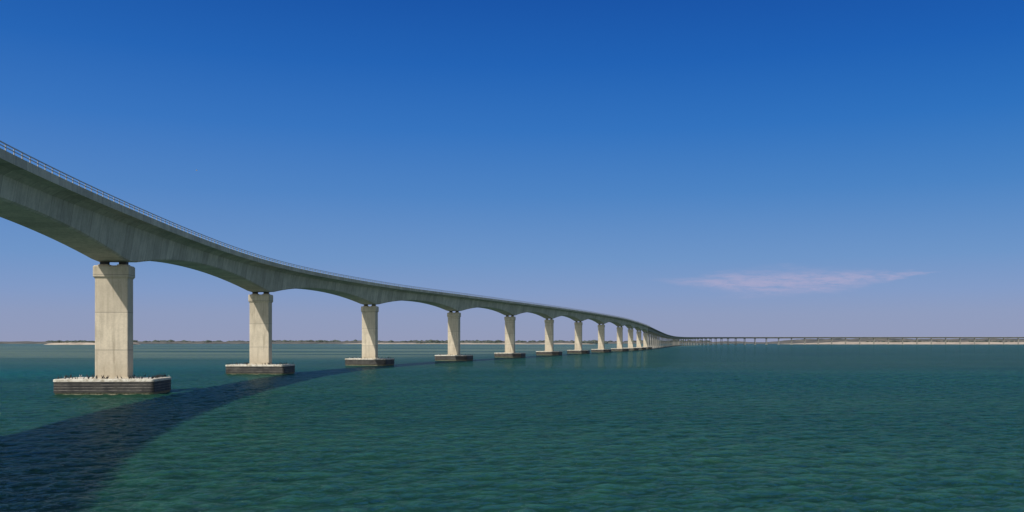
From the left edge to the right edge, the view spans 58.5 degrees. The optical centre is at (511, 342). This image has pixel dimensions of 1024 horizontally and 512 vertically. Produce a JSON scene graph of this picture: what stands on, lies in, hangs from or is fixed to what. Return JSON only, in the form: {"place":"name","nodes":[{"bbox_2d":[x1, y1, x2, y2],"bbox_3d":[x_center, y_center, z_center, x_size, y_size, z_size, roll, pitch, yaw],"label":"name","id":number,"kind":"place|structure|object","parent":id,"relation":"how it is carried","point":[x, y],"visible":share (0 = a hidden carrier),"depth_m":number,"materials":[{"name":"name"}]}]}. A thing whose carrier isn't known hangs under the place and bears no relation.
{"place":"outdoors","nodes":[
{"label":"outdoors","id":0,"kind":"place"},
{"bbox_2d":[44,342,140,344],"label":"bluff island","id":1,"kind":"structure","parent":0,"point":[78,343],"depth_m":3517.94,"materials":[{"name":"beige sand"}]},
{"bbox_2d":[52,341,94,342],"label":"coastal scrub","id":2,"kind":"object","parent":1,"relation":"on","point":[72,341],"visible":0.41,"depth_m":3557.23,"materials":[{"name":"green plant"}]},
{"bbox_2d":[0,341,758,343],"bbox_3d":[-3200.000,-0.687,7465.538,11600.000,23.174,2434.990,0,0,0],"label":"marsh shore","id":3,"kind":"structure","parent":0,"point":[721,342],"depth_m":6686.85,"materials":[{"name":"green plant"}]},
{"bbox_2d":[45,339,725,342],"bbox_3d":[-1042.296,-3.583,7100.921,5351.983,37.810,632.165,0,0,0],"label":"distant tree line","id":4,"kind":"object","parent":3,"relation":"on","point":[206,341],"visible":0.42,"depth_m":6903.43,"materials":[{"name":"green plant"}]},
{"bbox_2d":[350,343,525,343],"bbox_3d":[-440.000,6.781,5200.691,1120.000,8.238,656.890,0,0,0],"label":"sandy spit","id":5,"kind":"structure","parent":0,"point":[417,343],"depth_m":4999.91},
{"bbox_2d":[416,342,500,342],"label":"coastal scrub","id":6,"kind":"object","parent":5,"relation":"on","point":[460,342],"visible":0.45,"depth_m":5266.58,"materials":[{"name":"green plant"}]},
{"bbox_2d":[0,344,1023,511],"bbox_3d":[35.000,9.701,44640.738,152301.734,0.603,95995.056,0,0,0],"label":"sea","id":7,"kind":"structure","parent":0,"point":[795,428],"depth_m":99.60,"materials":[{"name":"liquid"}]},
{"bbox_2d":[53,377,170,394],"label":"pier footing fender","id":8,"kind":"object","parent":7,"relation":"in","point":[100,386],"visible":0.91,"depth_m":168.57,"materials":[{"name":"grey concrete"}]},
{"bbox_2d":[91,262,135,378],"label":"pier column","id":9,"kind":"structure","parent":8,"relation":"on","point":[113,321],"depth_m":172.47,"materials":[{"name":"beige concrete"}]},
{"bbox_2d":[225,364,294,373],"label":"pier footing fender","id":10,"kind":"object","parent":7,"relation":"in","point":[261,369],"visible":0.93,"depth_m":275.57,"materials":[{"name":"grey concrete"}]},
{"bbox_2d":[248,292,273,364],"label":"pier column","id":11,"kind":"structure","parent":10,"relation":"on","point":[260,329],"depth_m":279.44,"materials":[{"name":"beige concrete"}]},
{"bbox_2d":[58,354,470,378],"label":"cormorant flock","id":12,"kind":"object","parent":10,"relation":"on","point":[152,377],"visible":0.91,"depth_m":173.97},
{"bbox_2d":[345,358,394,365],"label":"pier footing fender","id":13,"kind":"object","parent":7,"relation":"in","point":[371,361],"visible":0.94,"depth_m":380.87,"materials":[{"name":"grey concrete"}]},
{"bbox_2d":[361,305,378,357],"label":"pier column","id":14,"kind":"structure","parent":13,"relation":"on","point":[369,331],"depth_m":384.49,"materials":[{"name":"beige concrete"}]},
{"bbox_2d":[435,355,472,360],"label":"pier footing fender","id":15,"kind":"object","parent":7,"relation":"in","point":[455,357],"visible":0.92,"depth_m":483.66,"materials":[{"name":"grey concrete"}]},
{"bbox_2d":[447,311,460,354],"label":"pier column","id":16,"kind":"structure","parent":15,"relation":"on","point":[453,333],"depth_m":487.45,"materials":[{"name":"beige concrete"}]},
{"bbox_2d":[494,353,525,356],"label":"pier footing fender","id":17,"kind":"object","parent":7,"relation":"in","point":[509,354],"visible":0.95,"depth_m":586.82,"materials":[{"name":"grey concrete"}]},
{"bbox_2d":[504,315,515,352],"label":"pier column","id":18,"kind":"structure","parent":17,"relation":"on","point":[509,334],"depth_m":590.48,"materials":[{"name":"beige concrete"}]},
{"bbox_2d":[536,351,561,354],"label":"pier footing fender","id":19,"kind":"object","parent":7,"relation":"in","point":[548,352],"visible":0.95,"depth_m":689.69,"materials":[{"name":"grey concrete"}]},
{"bbox_2d":[544,319,553,350],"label":"pier column","id":20,"kind":"structure","parent":19,"relation":"on","point":[549,335],"depth_m":693.56,"materials":[{"name":"beige concrete"}]},
{"bbox_2d":[567,350,589,352],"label":"pier footing fender","id":21,"kind":"object","parent":7,"relation":"in","point":[578,351],"visible":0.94,"depth_m":792.77,"materials":[{"name":"grey concrete"}]},
{"bbox_2d":[574,321,582,349],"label":"pier column","id":22,"kind":"structure","parent":21,"relation":"on","point":[578,335],"depth_m":796.41,"materials":[{"name":"beige concrete"}]},
{"bbox_2d":[591,349,610,351],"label":"pier footing fender","id":23,"kind":"object","parent":7,"relation":"in","point":[600,350],"visible":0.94,"depth_m":895.66,"materials":[{"name":"grey concrete"}]},
{"bbox_2d":[598,324,604,348],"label":"pier column","id":24,"kind":"structure","parent":23,"relation":"on","point":[601,336],"depth_m":899.65,"materials":[{"name":"beige concrete"}]},
{"bbox_2d":[611,348,628,350],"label":"pier footing fender","id":25,"kind":"object","parent":7,"relation":"in","point":[619,349],"visible":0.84,"depth_m":1000.58,"materials":[{"name":"grey concrete"}]},
{"bbox_2d":[617,327,622,347],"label":"pier column","id":26,"kind":"structure","parent":25,"relation":"on","point":[619,337],"depth_m":1004.53,"materials":[{"name":"beige concrete"}]},
{"bbox_2d":[647,331,1018,347],"bbox_3d":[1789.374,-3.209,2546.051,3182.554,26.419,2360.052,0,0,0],"label":"approach bents","id":27,"kind":"object","parent":7,"relation":"on","point":[653,340],"visible":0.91,"depth_m":2539.03,"materials":[{"name":"concrete"}]},
{"bbox_2d":[648,328,1023,338],"bbox_3d":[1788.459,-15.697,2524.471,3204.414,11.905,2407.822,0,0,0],"label":"approach girder","id":28,"kind":"object","parent":27,"relation":"on","point":[657,332],"visible":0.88,"depth_m":3594.48,"materials":[{"name":"concrete"}]},
{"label":"pier","id":29,"kind":"object","parent":7,"relation":"in","visible":0},
{"bbox_2d":[0,158,649,332],"bbox_3d":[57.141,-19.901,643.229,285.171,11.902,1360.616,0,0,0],"label":"girder","id":30,"kind":"object","parent":29,"relation":"on","point":[93,229],"visible":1,"depth_m":183.88,"materials":[{"name":"concrete"}]},
{"bbox_2d":[0,148,649,326],"bbox_3d":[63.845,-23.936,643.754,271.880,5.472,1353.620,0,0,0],"label":"parapet","id":31,"kind":"structure","parent":30,"relation":"on","point":[32,168],"depth_m":188.20,"materials":[{"name":"concrete"}]},
{"bbox_2d":[5,144,642,323],"bbox_3d":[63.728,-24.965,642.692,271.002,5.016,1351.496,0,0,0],"label":"rail posts","id":32,"kind":"object","parent":31,"relation":"on","point":[235,248],"visible":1,"depth_m":203.69,"materials":[{"name":"grey metal"}]},
{"bbox_2d":[0,141,645,324],"bbox_3d":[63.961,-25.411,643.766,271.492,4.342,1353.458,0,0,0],"label":"rail tube","id":33,"kind":"object","parent":32,"relation":"on","point":[197,232],"visible":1,"depth_m":180.37,"materials":[{"name":"grey metal"}]},
{"bbox_2d":[0,0,1023,341],"label":"sky","id":34,"kind":"structure","parent":0,"point":[679,168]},
{"bbox_2d":[471,343,583,343],"bbox_3d":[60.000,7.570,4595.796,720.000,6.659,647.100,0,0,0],"label":"sandy spit","id":35,"kind":"structure","parent":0,"point":[521,343],"depth_m":4398.53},
{"bbox_2d":[573,342,607,343],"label":"coastal scrub","id":36,"kind":"object","parent":35,"relation":"on","point":[591,342],"visible":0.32,"depth_m":4754.92,"materials":[{"name":"green plant"}]},
{"bbox_2d":[628,329,633,347],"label":"pier column","id":37,"kind":"structure","parent":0,"point":[630,338],"depth_m":1108.48,"materials":[{"name":"beige concrete"}]},
{"bbox_2d":[636,331,641,346],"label":"pier column","id":38,"kind":"structure","parent":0,"point":[638,338],"depth_m":1215.46,"materials":[{"name":"beige concrete"}]},
{"bbox_2d":[643,333,647,346],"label":"pier column","id":39,"kind":"structure","parent":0,"point":[645,339],"depth_m":1320.45,"materials":[{"name":"beige concrete"}]},
{"bbox_2d":[746,338,1023,343],"bbox_3d":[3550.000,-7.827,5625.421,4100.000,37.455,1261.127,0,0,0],"label":"marsh island","id":40,"kind":"structure","parent":0,"point":[853,340],"depth_m":5296.64,"materials":[{"name":"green plant"}]},
{"bbox_2d":[866,340,1023,341],"bbox_3d":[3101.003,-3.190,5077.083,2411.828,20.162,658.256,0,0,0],"label":"coastal scrub","id":41,"kind":"object","parent":40,"relation":"on","point":[946,341],"visible":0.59,"depth_m":4903.92,"materials":[{"name":"green plant"}]},
{"bbox_2d":[793,342,1023,343],"bbox_3d":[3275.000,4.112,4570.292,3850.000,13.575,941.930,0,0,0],"label":"sandy island","id":42,"kind":"structure","parent":0,"point":[915,343],"depth_m":4275.10,"materials":[{"name":"beige sand"}]}
]}

